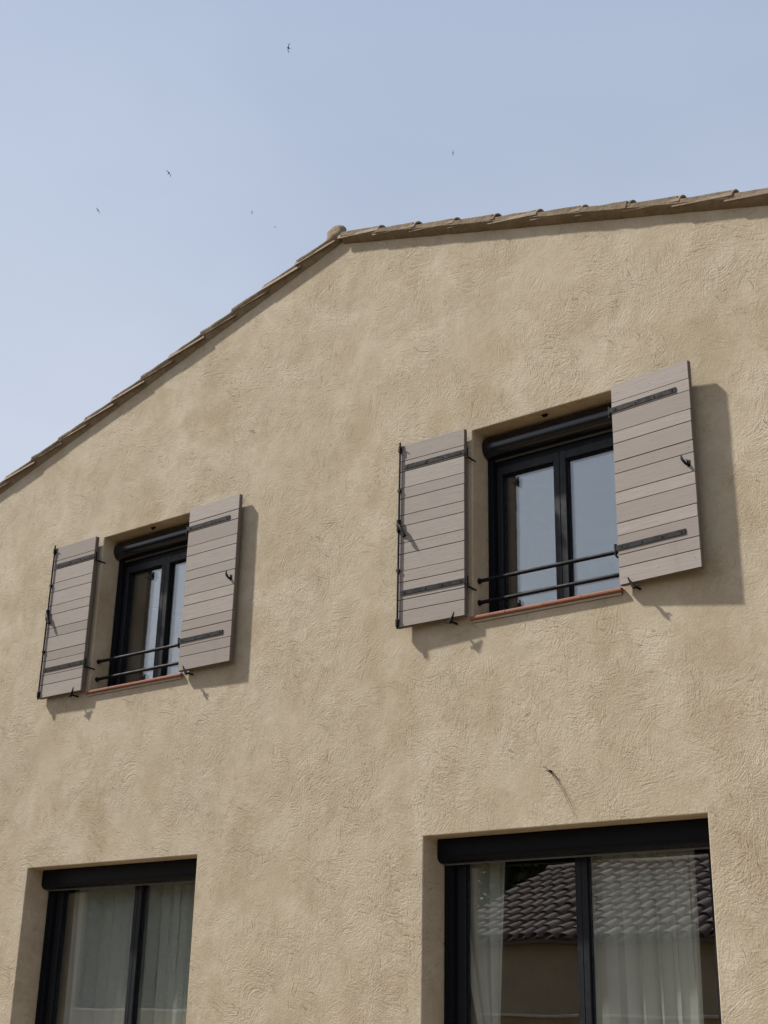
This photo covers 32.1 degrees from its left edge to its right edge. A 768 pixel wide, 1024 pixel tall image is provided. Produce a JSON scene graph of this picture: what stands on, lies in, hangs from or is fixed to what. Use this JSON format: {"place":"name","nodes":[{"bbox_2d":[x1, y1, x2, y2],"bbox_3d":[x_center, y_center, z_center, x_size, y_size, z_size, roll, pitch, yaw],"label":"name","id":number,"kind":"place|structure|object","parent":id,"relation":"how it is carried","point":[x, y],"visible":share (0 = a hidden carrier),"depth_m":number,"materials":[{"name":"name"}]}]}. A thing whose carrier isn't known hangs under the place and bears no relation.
{"place":"outdoors","nodes":[
{"label":"outdoors","id":0,"kind":"place"},
{"bbox_2d":[0,0,767,481],"label":"sky","id":1,"kind":"structure","parent":0,"point":[547,105],"materials":[{"name":"blue"}]},
{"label":"ground","id":2,"kind":"structure","parent":0,"visible":0},
{"bbox_2d":[0,188,767,1023],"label":"house","id":3,"kind":"structure","parent":2,"relation":"on","point":[360,588],"depth_m":10.16,"materials":[{"name":"paint"}]},
{"bbox_2d":[63,885,149,1023],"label":"curtain","id":4,"kind":"object","parent":3,"relation":"hanging from","point":[97,979],"visible":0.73,"depth_m":11.58,"materials":[{"name":"white fabric"}]},
{"bbox_2d":[35,859,196,1023],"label":"patio door","id":5,"kind":"structure","parent":3,"relation":"in","point":[59,882],"depth_m":11.48,"materials":[{"name":"metal"}]},
{"bbox_2d":[85,524,188,695],"bbox_3d":[-2.084,0.868,12.043,1.221,1.513,0.351,-15,-26,35],"label":"window","id":6,"kind":"structure","parent":3,"relation":"in","point":[164,549],"depth_m":12.26,"materials":[{"name":"paint"}]},
{"bbox_2d":[140,882,195,1023],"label":"curtain","id":7,"kind":"object","parent":3,"relation":"hanging from","point":[167,956],"visible":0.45,"depth_m":11.10,"materials":[{"name":"white fabric"}]},
{"bbox_2d":[470,862,504,1023],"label":"curtain","id":8,"kind":"object","parent":3,"relation":"hanging from","point":[487,881],"visible":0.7,"depth_m":9.28,"materials":[{"name":"white fabric"}]},
{"bbox_2d":[469,403,622,622],"bbox_3d":[1.215,0.009,9.628,1.221,1.513,0.351,-15,-26,35],"label":"window","id":9,"kind":"structure","parent":3,"relation":"in","point":[556,442],"depth_m":9.81,"materials":[{"name":"paint"}]},
{"bbox_2d":[543,766,573,813],"bbox_3d":[1.141,1.827,8.751,0.233,0.345,0.026,-15,-26,35],"label":"dry stalk","id":10,"kind":"object","parent":3,"relation":"hanging from","point":[550,771],"visible":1,"depth_m":8.78,"materials":[{"name":"plant"}]},
{"bbox_2d":[437,818,721,1023],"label":"patio door","id":11,"kind":"structure","parent":3,"relation":"in","point":[457,854],"depth_m":8.85,"materials":[{"name":"metal"}]},
{"bbox_2d":[591,850,703,1023],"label":"curtain","id":12,"kind":"object","parent":3,"relation":"hanging from","point":[647,960],"visible":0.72,"depth_m":8.57,"materials":[{"name":"white fabric"}]}
]}

